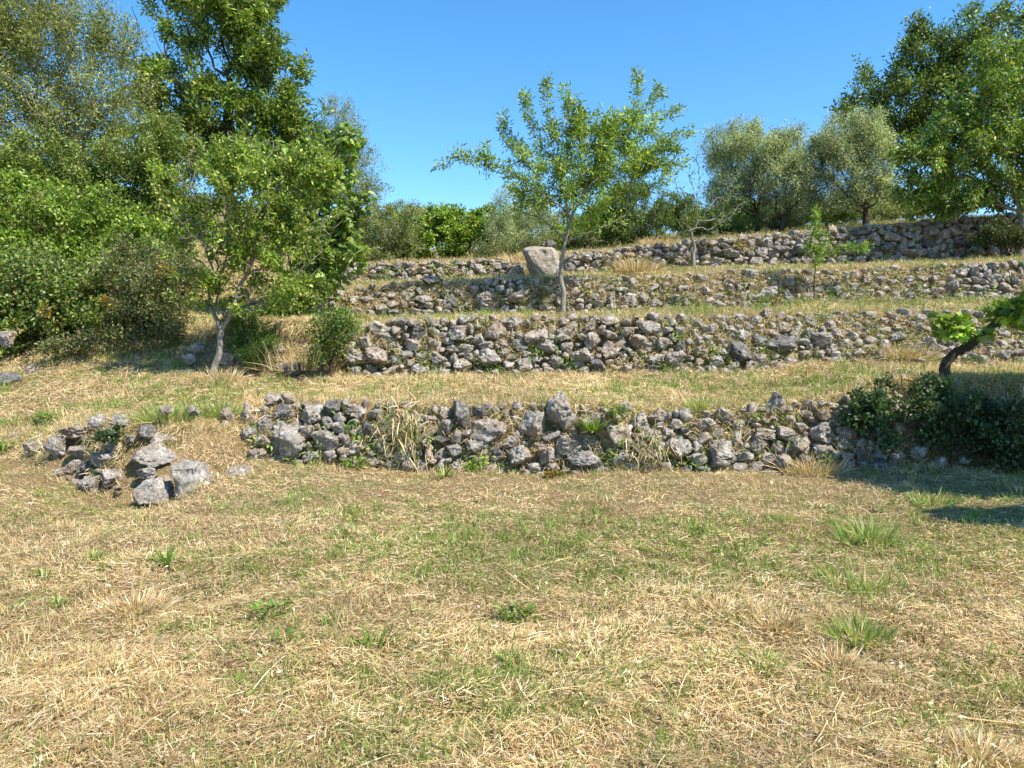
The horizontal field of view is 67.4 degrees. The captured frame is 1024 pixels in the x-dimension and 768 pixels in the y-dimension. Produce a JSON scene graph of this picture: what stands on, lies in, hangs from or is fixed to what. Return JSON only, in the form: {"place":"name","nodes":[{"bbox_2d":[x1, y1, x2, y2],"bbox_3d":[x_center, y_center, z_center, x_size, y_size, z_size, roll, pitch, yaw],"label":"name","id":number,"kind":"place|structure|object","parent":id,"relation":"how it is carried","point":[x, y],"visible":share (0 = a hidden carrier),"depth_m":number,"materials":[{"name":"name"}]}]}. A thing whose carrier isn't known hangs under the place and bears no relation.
{"place":"outdoors","nodes":[
{"label":"outdoors","id":0,"kind":"place"},
{"bbox_2d":[0,188,1023,767],"bbox_3d":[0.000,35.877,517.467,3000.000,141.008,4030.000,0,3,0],"label":"ground","id":1,"kind":"structure","parent":0,"point":[188,441],"depth_m":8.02,"materials":[{"name":"plant"}]},
{"bbox_2d":[0,331,16,346],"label":"rock","id":2,"kind":"object","parent":1,"relation":"on","point":[7,338],"visible":1,"depth_m":13.11,"materials":[{"name":"stone"}]},
{"bbox_2d":[0,372,22,384],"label":"rock","id":3,"kind":"object","parent":1,"relation":"on","point":[12,377],"visible":0.83,"depth_m":13.06,"materials":[{"name":"stone"}]},
{"bbox_2d":[0,410,37,425],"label":"grass tuft","id":4,"kind":"object","parent":1,"relation":"on","point":[6,420],"visible":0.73,"depth_m":11.44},
{"bbox_2d":[20,565,60,582],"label":"weed","id":5,"kind":"object","parent":1,"relation":"on","point":[41,573],"visible":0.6,"depth_m":5.21,"materials":[{"name":"green plant"}]},
{"bbox_2d":[31,410,60,423],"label":"weed","id":6,"kind":"object","parent":1,"relation":"on","point":[40,416],"visible":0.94,"depth_m":11.22,"materials":[{"name":"green plant"}]},
{"bbox_2d":[36,592,78,613],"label":"weed","id":7,"kind":"object","parent":1,"relation":"on","point":[61,601],"visible":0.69,"depth_m":4.68,"materials":[{"name":"green plant"}]},
{"bbox_2d":[0,245,145,356],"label":"bramble thicket","id":8,"kind":"object","parent":1,"relation":"on","point":[67,293],"visible":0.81,"depth_m":14.44,"materials":[{"name":"green plant"}]},
{"bbox_2d":[0,0,169,246],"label":"deciduous tree","id":9,"kind":"object","parent":1,"relation":"on","point":[22,34],"visible":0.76,"depth_m":20.20,"materials":[{"name":"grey plant"}]},
{"bbox_2d":[78,545,114,569],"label":"weed","id":10,"kind":"object","parent":1,"relation":"on","point":[97,555],"visible":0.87,"depth_m":5.58,"materials":[{"name":"green plant"}]},
{"bbox_2d":[0,161,201,280],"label":"vine thicket","id":11,"kind":"object","parent":1,"relation":"on","point":[54,205],"visible":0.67,"depth_m":16.52,"materials":[{"name":"green plant"}]},
{"bbox_2d":[22,405,199,494],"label":"stone wall","id":12,"kind":"structure","parent":1,"relation":"on","point":[151,455],"depth_m":9.46,"materials":[{"name":"stone"}]},
{"bbox_2d":[94,422,125,445],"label":"ivy","id":13,"kind":"object","parent":12,"relation":"attached to","point":[110,435],"visible":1,"depth_m":9.24,"materials":[{"name":"green plant"}]},
{"bbox_2d":[0,112,227,276],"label":"deciduous tree","id":14,"kind":"object","parent":1,"relation":"on","point":[116,165],"visible":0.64,"depth_m":18.35,"materials":[{"name":"green plant"}]},
{"bbox_2d":[26,228,210,362],"bbox_3d":[-7.246,-1.745,14.933,2.590,2.609,3.324,0,3,0],"label":"bramble thicket","id":15,"kind":"object","parent":1,"relation":"on","point":[145,291],"visible":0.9,"depth_m":14.31,"materials":[{"name":"green plant"}]},
{"bbox_2d":[37,302,54,317],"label":"yellow weed","id":16,"kind":"object","parent":15,"relation":"on","point":[46,308],"visible":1,"depth_m":13.55,"materials":[{"name":"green plant"}]},
{"bbox_2d":[95,294,121,310],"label":"yellow weed","id":17,"kind":"object","parent":15,"relation":"on","point":[104,296],"visible":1,"depth_m":13.81,"materials":[{"name":"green plant"}]},
{"bbox_2d":[87,587,184,618],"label":"dry grass clump","id":18,"kind":"object","parent":1,"relation":"on","point":[134,599],"visible":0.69,"depth_m":4.68,"materials":[{"name":"plant"}]},
{"bbox_2d":[132,476,174,504],"bbox_3d":[-4.088,1.226,8.784,0.393,0.314,0.467,0,3,0],"label":"rock","id":19,"kind":"object","parent":1,"relation":"on","point":[149,490],"visible":0.97,"depth_m":8.65,"materials":[{"name":"stone"}]},
{"bbox_2d":[120,398,205,423],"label":"grass tuft","id":20,"kind":"object","parent":1,"relation":"on","point":[177,410],"visible":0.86,"depth_m":9.79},
{"bbox_2d":[145,544,183,567],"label":"weed","id":21,"kind":"object","parent":1,"relation":"on","point":[169,556],"visible":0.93,"depth_m":5.40,"materials":[{"name":"green plant"}]},
{"bbox_2d":[181,353,196,365],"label":"rock","id":22,"kind":"object","parent":1,"relation":"on","point":[189,359],"visible":1,"depth_m":13.34,"materials":[{"name":"stone"}]},
{"bbox_2d":[170,459,209,499],"bbox_3d":[-3.681,1.102,8.810,0.378,0.484,0.401,0,3,0],"label":"rock","id":23,"kind":"object","parent":1,"relation":"on","point":[185,473],"visible":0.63,"depth_m":8.67,"materials":[{"name":"stone"}]},
{"bbox_2d":[186,341,205,356],"bbox_3d":[-5.592,-0.621,13.572,0.330,0.284,0.257,0,3,0],"label":"rock","id":24,"kind":"object","parent":1,"relation":"on","point":[197,348],"visible":0.99,"depth_m":13.52,"materials":[{"name":"stone"}]},
{"bbox_2d":[182,397,251,418],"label":"grass tuft","id":25,"kind":"object","parent":1,"relation":"on","point":[237,412],"visible":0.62,"depth_m":10.33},
{"bbox_2d":[180,365,256,380],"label":"dry grass clump","id":26,"kind":"object","parent":1,"relation":"on","point":[232,375],"visible":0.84,"depth_m":12.37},
{"bbox_2d":[219,352,236,368],"bbox_3d":[-4.932,-0.405,13.310,0.318,0.304,0.276,0,3,0],"label":"rock","id":27,"kind":"object","parent":1,"relation":"on","point":[228,357],"visible":0.81,"depth_m":13.19,"materials":[{"name":"stone"}]},
{"bbox_2d":[124,0,333,241],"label":"deciduous tree","id":28,"kind":"object","parent":1,"relation":"on","point":[240,30],"visible":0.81,"depth_m":24.04,"materials":[{"name":"green plant"}]},
{"bbox_2d":[220,465,253,476],"bbox_3d":[-3.251,1.089,9.057,0.356,0.227,0.521,0,3,0],"label":"rock","id":29,"kind":"object","parent":1,"relation":"on","point":[240,469],"visible":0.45,"depth_m":8.99,"materials":[{"name":"stone"}]},
{"bbox_2d":[142,131,346,376],"bbox_3d":[-4.356,-2.083,12.654,3.263,4.124,1.945,0,3,0],"label":"fruit tree","id":30,"kind":"object","parent":1,"relation":"on","point":[276,227],"visible":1,"depth_m":12.44,"materials":[{"name":"green plant"}]},
{"bbox_2d":[217,305,284,353],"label":"bush","id":31,"kind":"object","parent":1,"relation":"on","point":[251,334],"visible":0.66,"depth_m":13.87,"materials":[{"name":"green plant"}]},
{"bbox_2d":[231,330,282,375],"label":"bush","id":32,"kind":"object","parent":1,"relation":"on","point":[245,357],"visible":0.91,"depth_m":13.10,"materials":[{"name":"green plant"}]},
{"bbox_2d":[246,597,292,621],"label":"weed","id":33,"kind":"object","parent":1,"relation":"on","point":[258,606],"visible":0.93,"depth_m":4.47,"materials":[{"name":"green plant"}]},
{"bbox_2d":[265,623,300,650],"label":"weed","id":34,"kind":"object","parent":1,"relation":"on","point":[289,631],"visible":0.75,"depth_m":4.08,"materials":[{"name":"green plant"}]},
{"bbox_2d":[245,272,333,318],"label":"bush","id":35,"kind":"object","parent":1,"relation":"on","point":[315,284],"visible":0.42,"depth_m":15.07,"materials":[{"name":"green plant"}]},
{"bbox_2d":[282,362,304,376],"bbox_3d":[-3.734,-0.232,13.178,0.356,0.278,0.298,0,3,0],"label":"rock","id":36,"kind":"object","parent":1,"relation":"on","point":[294,372],"visible":0.8,"depth_m":13.08,"materials":[{"name":"stone"}]},
{"bbox_2d":[227,337,366,380],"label":"dry grass clump","id":37,"kind":"object","parent":1,"relation":"on","point":[282,361],"visible":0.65,"depth_m":13.01,"materials":[{"name":"plant"}]},
{"bbox_2d":[223,121,378,316],"bbox_3d":[-4.316,-3.321,15.792,2.968,4.004,1.964,-1,3,-23],"label":"fig tree","id":38,"kind":"object","parent":1,"relation":"on","point":[337,254],"visible":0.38,"depth_m":15.65,"materials":[{"name":"green plant"}]},
{"bbox_2d":[290,460,324,470],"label":"grass tuft","id":39,"kind":"object","parent":1,"relation":"on","point":[300,466],"visible":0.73,"depth_m":9.54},
{"bbox_2d":[297,298,369,378],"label":"shrub","id":40,"kind":"object","parent":1,"relation":"on","point":[338,329],"visible":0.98,"depth_m":12.89,"materials":[{"name":"green plant"}]},
{"bbox_2d":[337,455,369,469],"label":"weed","id":41,"kind":"object","parent":1,"relation":"on","point":[348,464],"visible":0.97,"depth_m":9.71,"materials":[{"name":"green plant"}]},
{"bbox_2d":[313,90,394,216],"bbox_3d":[-5.399,-6.933,25.665,3.088,5.559,2.131,0,3,0],"label":"feathery tree","id":42,"kind":"object","parent":1,"relation":"on","point":[366,184],"visible":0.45,"depth_m":25.46,"materials":[{"name":"green plant"}]},
{"bbox_2d":[343,620,410,659],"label":"weed","id":43,"kind":"object","parent":1,"relation":"on","point":[369,638],"visible":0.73,"depth_m":4.07,"materials":[{"name":"green plant"}]},
{"bbox_2d":[334,198,428,261],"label":"shrub","id":44,"kind":"object","parent":1,"relation":"on","point":[400,234],"visible":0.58,"depth_m":22.78,"materials":[{"name":"green plant"}]},
{"bbox_2d":[341,256,526,282],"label":"stone wall","id":45,"kind":"structure","parent":1,"relation":"on","point":[479,269],"depth_m":20.96,"materials":[{"name":"stone"}]},
{"bbox_2d":[433,464,456,477],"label":"weed","id":46,"kind":"object","parent":1,"relation":"on","point":[445,472],"visible":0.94,"depth_m":9.29,"materials":[{"name":"green plant"}]},
{"bbox_2d":[378,201,526,259],"bbox_3d":[-1.814,-4.808,24.267,4.917,2.100,1.790,0,3,0],"label":"hedge","id":47,"kind":"object","parent":1,"relation":"on","point":[469,227],"visible":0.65,"depth_m":23.96,"materials":[{"name":"green plant"}]},
{"bbox_2d":[320,206,624,253],"bbox_3d":[-2.103,-5.782,29.774,12.852,2.698,2.917,0,3,0],"label":"hedge","id":48,"kind":"object","parent":1,"relation":"on","point":[523,225],"visible":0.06,"depth_m":29.30,"materials":[{"name":"green plant"}]},
{"bbox_2d":[463,455,488,471],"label":"weed","id":49,"kind":"object","parent":1,"relation":"on","point":[472,466],"visible":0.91,"depth_m":9.66,"materials":[{"name":"green plant"}]},
{"bbox_2d":[486,646,530,667],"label":"weed","id":50,"kind":"object","parent":1,"relation":"on","point":[508,654],"visible":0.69,"depth_m":3.80,"materials":[{"name":"green plant"}]},
{"bbox_2d":[489,248,528,271],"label":"dry grass clump","id":51,"kind":"object","parent":1,"relation":"on","point":[519,259],"visible":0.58,"depth_m":20.18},
{"bbox_2d":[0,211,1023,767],"bbox_3d":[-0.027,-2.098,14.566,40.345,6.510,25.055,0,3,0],"label":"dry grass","id":52,"kind":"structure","parent":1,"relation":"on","point":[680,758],"depth_m":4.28,"materials":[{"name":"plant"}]},
{"bbox_2d":[0,350,1023,767],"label":"dry hummocks","id":53,"kind":"structure","parent":1,"relation":"on","point":[246,394],"depth_m":4.28,"materials":[{"name":"beige plant"}]},
{"bbox_2d":[0,415,1023,767],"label":"leaf litter","id":54,"kind":"object","parent":1,"relation":"on","point":[918,673],"visible":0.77,"depth_m":3.66,"materials":[{"name":"brown plant"}]},
{"bbox_2d":[461,226,565,258],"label":"bush","id":55,"kind":"object","parent":1,"relation":"on","point":[530,239],"visible":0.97,"depth_m":22.10,"materials":[{"name":"green plant"}]},
{"bbox_2d":[507,265,524,276],"bbox_3d":[0.092,-2.842,19.501,0.464,0.368,0.365,3,4,41],"label":"rock","id":56,"kind":"object","parent":1,"relation":"on","point":[516,269],"visible":0.71,"depth_m":19.38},
{"bbox_2d":[493,600,544,627],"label":"weed","id":57,"kind":"object","parent":1,"relation":"on","point":[530,607],"visible":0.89,"depth_m":4.51,"materials":[{"name":"green plant"}]},
{"bbox_2d":[481,185,562,253],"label":"bush","id":58,"kind":"object","parent":1,"relation":"on","point":[511,227],"visible":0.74,"depth_m":23.11,"materials":[{"name":"green plant"}]},
{"bbox_2d":[29,214,1023,488],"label":"stone wall","id":59,"kind":"structure","parent":1,"relation":"on","point":[213,330],"depth_m":13.65,"materials":[{"name":"stone"}]},
{"bbox_2d":[523,246,558,276],"bbox_3d":[0.750,-2.967,19.265,0.976,0.951,1.143,0,3,0],"label":"boulder","id":60,"kind":"object","parent":1,"relation":"on","point":[542,261],"visible":0.73,"depth_m":18.74,"materials":[{"name":"stone"}]},
{"bbox_2d":[429,65,697,313],"bbox_3d":[1.119,-4.093,16.508,5.673,5.355,2.433,0,3,0],"label":"fruit tree","id":61,"kind":"object","parent":1,"relation":"on","point":[642,160],"visible":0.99,"depth_m":16.24,"materials":[{"name":"green plant"}]},
{"bbox_2d":[545,225,615,249],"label":"scrub","id":62,"kind":"object","parent":1,"relation":"on","point":[576,243],"visible":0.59,"depth_m":24.53,"materials":[{"name":"green plant"}]},
{"bbox_2d":[546,180,654,249],"bbox_3d":[2.655,-5.427,24.784,3.959,2.443,1.551,0,3,0],"label":"bush","id":63,"kind":"object","parent":1,"relation":"on","point":[583,225],"visible":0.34,"depth_m":24.58,"materials":[{"name":"green plant"}]},
{"bbox_2d":[220,389,1004,475],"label":"stone wall","id":64,"kind":"structure","parent":1,"relation":"on","point":[288,440],"depth_m":10.05,"materials":[{"name":"stone"}]},
{"bbox_2d":[352,392,440,472],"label":"hanging grass","id":65,"kind":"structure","parent":64,"relation":"hanging from","point":[408,432],"depth_m":9.94,"materials":[{"name":"plant"}]},
{"bbox_2d":[573,412,620,432],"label":"weed","id":66,"kind":"object","parent":64,"relation":"on","point":[595,426],"visible":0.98,"depth_m":9.93,"materials":[{"name":"green plant"}]},
{"bbox_2d":[604,404,628,415],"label":"weed","id":67,"kind":"object","parent":64,"relation":"on","point":[615,411],"visible":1,"depth_m":9.93,"materials":[{"name":"green plant"}]},
{"bbox_2d":[616,417,681,472],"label":"hanging grass","id":68,"kind":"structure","parent":64,"relation":"hanging from","point":[652,438],"depth_m":9.76,"materials":[{"name":"plant"}]},
{"bbox_2d":[670,393,731,418],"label":"grass tuft","id":69,"kind":"object","parent":64,"relation":"on","point":[691,406],"visible":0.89,"depth_m":10.37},
{"bbox_2d":[835,385,903,453],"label":"ivy","id":70,"kind":"object","parent":64,"relation":"attached to","point":[856,415],"visible":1,"depth_m":9.92,"materials":[{"name":"green plant"}]},
{"bbox_2d":[868,371,1023,474],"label":"ivy","id":71,"kind":"object","parent":64,"relation":"attached to","point":[936,414],"visible":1,"depth_m":9.82,"materials":[{"name":"green plant"}]},
{"bbox_2d":[592,223,657,248],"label":"scrub","id":72,"kind":"object","parent":1,"relation":"on","point":[621,239],"visible":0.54,"depth_m":24.53,"materials":[{"name":"green plant"}]},
{"bbox_2d":[599,254,676,274],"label":"dry grass clump","id":73,"kind":"object","parent":1,"relation":"on","point":[632,266],"visible":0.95,"depth_m":17.63,"materials":[{"name":"plant"}]},
{"bbox_2d":[598,173,703,244],"bbox_3d":[4.409,-5.454,24.247,3.518,2.419,1.785,0,3,0],"label":"bush","id":74,"kind":"object","parent":1,"relation":"on","point":[661,205],"visible":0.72,"depth_m":24.03,"materials":[{"name":"green plant"}]},
{"bbox_2d":[632,234,677,244],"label":"dry grass clump","id":75,"kind":"object","parent":1,"relation":"on","point":[655,241],"visible":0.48,"depth_m":21.51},
{"bbox_2d":[316,260,1023,315],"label":"stone wall","id":76,"kind":"structure","parent":1,"relation":"on","point":[483,299],"depth_m":17.02,"materials":[{"name":"stone"}]},
{"bbox_2d":[344,308,1023,376],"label":"stone wall","id":77,"kind":"structure","parent":1,"relation":"on","point":[487,353],"depth_m":13.48,"materials":[{"name":"stone"}]},
{"bbox_2d":[673,152,747,266],"bbox_3d":[5.403,-4.572,20.528,2.156,3.198,1.025,-1,3,-25],"label":"fruit tree","id":78,"kind":"object","parent":1,"relation":"on","point":[714,219],"visible":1,"depth_m":20.42,"materials":[{"name":"green plant"}]},
{"bbox_2d":[679,590,761,620],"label":"dry grass clump","id":79,"kind":"object","parent":1,"relation":"on","point":[704,601],"visible":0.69,"depth_m":4.52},
{"bbox_2d":[689,211,761,236],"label":"scrub","id":80,"kind":"object","parent":1,"relation":"on","point":[736,228],"visible":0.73,"depth_m":24.62,"materials":[{"name":"green plant"}]},
{"bbox_2d":[538,187,926,237],"bbox_3d":[9.629,-7.111,32.891,17.501,2.706,3.174,0,3,0],"label":"hedge","id":81,"kind":"object","parent":1,"relation":"on","point":[706,217],"visible":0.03,"depth_m":32.50,"materials":[{"name":"green plant"}]},
{"bbox_2d":[690,198,785,235],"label":"bush","id":82,"kind":"object","parent":1,"relation":"on","point":[739,217],"visible":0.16,"depth_m":26.04,"materials":[{"name":"green plant"}]},
{"bbox_2d":[694,111,782,232],"bbox_3d":[7.314,-6.739,24.661,2.738,3.982,2.409,2,4,35],"label":"olive tree","id":83,"kind":"object","parent":1,"relation":"on","point":[724,155],"visible":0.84,"depth_m":24.44,"materials":[{"name":"green plant"}]},
{"bbox_2d":[723,645,800,677],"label":"grass tuft","id":84,"kind":"object","parent":1,"relation":"on","point":[763,659],"visible":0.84,"depth_m":3.68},
{"bbox_2d":[731,602,812,646],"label":"dry grass clump","id":85,"kind":"object","parent":1,"relation":"on","point":[774,623],"visible":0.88,"depth_m":4.25,"materials":[{"name":"plant"}]},
{"bbox_2d":[740,210,806,233],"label":"scrub","id":86,"kind":"object","parent":1,"relation":"on","point":[771,224],"visible":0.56,"depth_m":24.60,"materials":[{"name":"green plant"}]},
{"bbox_2d":[563,212,1017,273],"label":"stone wall","id":87,"kind":"structure","parent":1,"relation":"on","point":[888,243],"depth_m":20.87,"materials":[{"name":"stone"}]},
{"bbox_2d":[743,118,839,231],"bbox_3d":[8.676,-6.440,23.926,3.076,3.696,2.345,0,3,0],"label":"olive tree","id":88,"kind":"object","parent":1,"relation":"on","point":[788,167],"visible":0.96,"depth_m":23.60,"materials":[{"name":"green plant"}]},
{"bbox_2d":[760,451,858,476],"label":"dry grass clump","id":89,"kind":"object","parent":1,"relation":"on","point":[805,467],"visible":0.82,"depth_m":9.72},
{"bbox_2d":[759,188,882,227],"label":"bush","id":90,"kind":"object","parent":1,"relation":"on","point":[829,208],"visible":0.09,"depth_m":25.98,"materials":[{"name":"green plant"}]},
{"bbox_2d":[794,203,862,227],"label":"scrub","id":91,"kind":"object","parent":1,"relation":"on","point":[834,218],"visible":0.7,"depth_m":24.65,"materials":[{"name":"green plant"}]},
{"bbox_2d":[799,205,877,300],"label":"sapling","id":92,"kind":"object","parent":1,"relation":"on","point":[822,245],"visible":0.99,"depth_m":16.65,"materials":[{"name":"green plant"}]},
{"bbox_2d":[796,639,888,682],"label":"dry grass clump","id":93,"kind":"object","parent":1,"relation":"on","point":[820,661],"visible":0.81,"depth_m":3.71,"materials":[{"name":"plant"}]},
{"bbox_2d":[803,103,905,224],"bbox_3d":[10.362,-6.626,23.314,3.378,3.849,2.186,0,3,0],"label":"olive tree","id":94,"kind":"object","parent":1,"relation":"on","point":[837,154],"visible":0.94,"depth_m":23.03,"materials":[{"name":"green plant"}]},
{"bbox_2d":[814,608,908,659],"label":"grass tuft","id":95,"kind":"object","parent":1,"relation":"on","point":[865,629],"visible":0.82,"depth_m":4.17,"materials":[{"name":"plant"}]},
{"bbox_2d":[822,511,929,550],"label":"grass tuft","id":96,"kind":"object","parent":1,"relation":"on","point":[865,528],"visible":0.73,"depth_m":6.34,"materials":[{"name":"plant"}]},
{"bbox_2d":[809,548,957,605],"bbox_3d":[2.283,1.252,4.920,0.635,0.244,0.807,-1,3,-24],"label":"grass tuft","id":97,"kind":"object","parent":1,"relation":"on","point":[864,578],"visible":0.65,"depth_m":4.95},
{"bbox_2d":[860,200,932,222],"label":"scrub","id":98,"kind":"object","parent":1,"relation":"on","point":[898,211],"visible":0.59,"depth_m":24.82,"materials":[{"name":"green plant"}]},
{"bbox_2d":[864,338,949,361],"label":"dry grass clump","id":99,"kind":"object","parent":1,"relation":"on","point":[901,355],"visible":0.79,"depth_m":13.39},
{"bbox_2d":[822,0,1023,214],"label":"deciduous tree","id":100,"kind":"object","parent":1,"relation":"on","point":[932,77],"visible":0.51,"depth_m":34.82,"materials":[{"name":"green plant"}]},
{"bbox_2d":[903,486,963,507],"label":"grass tuft","id":101,"kind":"object","parent":1,"relation":"on","point":[932,498],"visible":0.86,"depth_m":7.68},
{"bbox_2d":[853,174,1018,220],"bbox_3d":[15.902,-6.884,28.128,7.386,1.966,2.104,0,3,0],"label":"hedge","id":102,"kind":"object","parent":1,"relation":"on","point":[947,193],"visible":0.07,"depth_m":27.88,"materials":[{"name":"green plant"}]},
{"bbox_2d":[882,29,1023,257],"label":"fruit tree","id":103,"kind":"object","parent":1,"relation":"on","point":[944,160],"visible":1,"depth_m":20.03,"materials":[{"name":"green plant"}]},
{"bbox_2d":[915,706,1019,724],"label":"dry stalk","id":104,"kind":"object","parent":1,"relation":"on","point":[982,719],"visible":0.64,"depth_m":3.23,"materials":[{"name":"beige plant"}]},
{"bbox_2d":[915,722,1023,767],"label":"dry grass clump","id":105,"kind":"object","parent":1,"relation":"on","point":[999,747],"visible":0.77,"depth_m":2.89,"materials":[{"name":"plant"}]},
{"bbox_2d":[925,291,1023,376],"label":"grape vine","id":106,"kind":"object","parent":1,"relation":"on","point":[1007,312],"visible":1,"depth_m":10.64,"materials":[{"name":"green plant"}]},
{"bbox_2d":[962,214,1023,257],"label":"bramble bush","id":107,"kind":"object","parent":1,"relation":"on","point":[990,233],"visible":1,"depth_m":19.61,"materials":[{"name":"green plant"}]},
{"bbox_2d":[0,0,1023,248],"label":"sky","id":108,"kind":"structure","parent":0,"point":[426,77],"materials":[{"name":"blue"}]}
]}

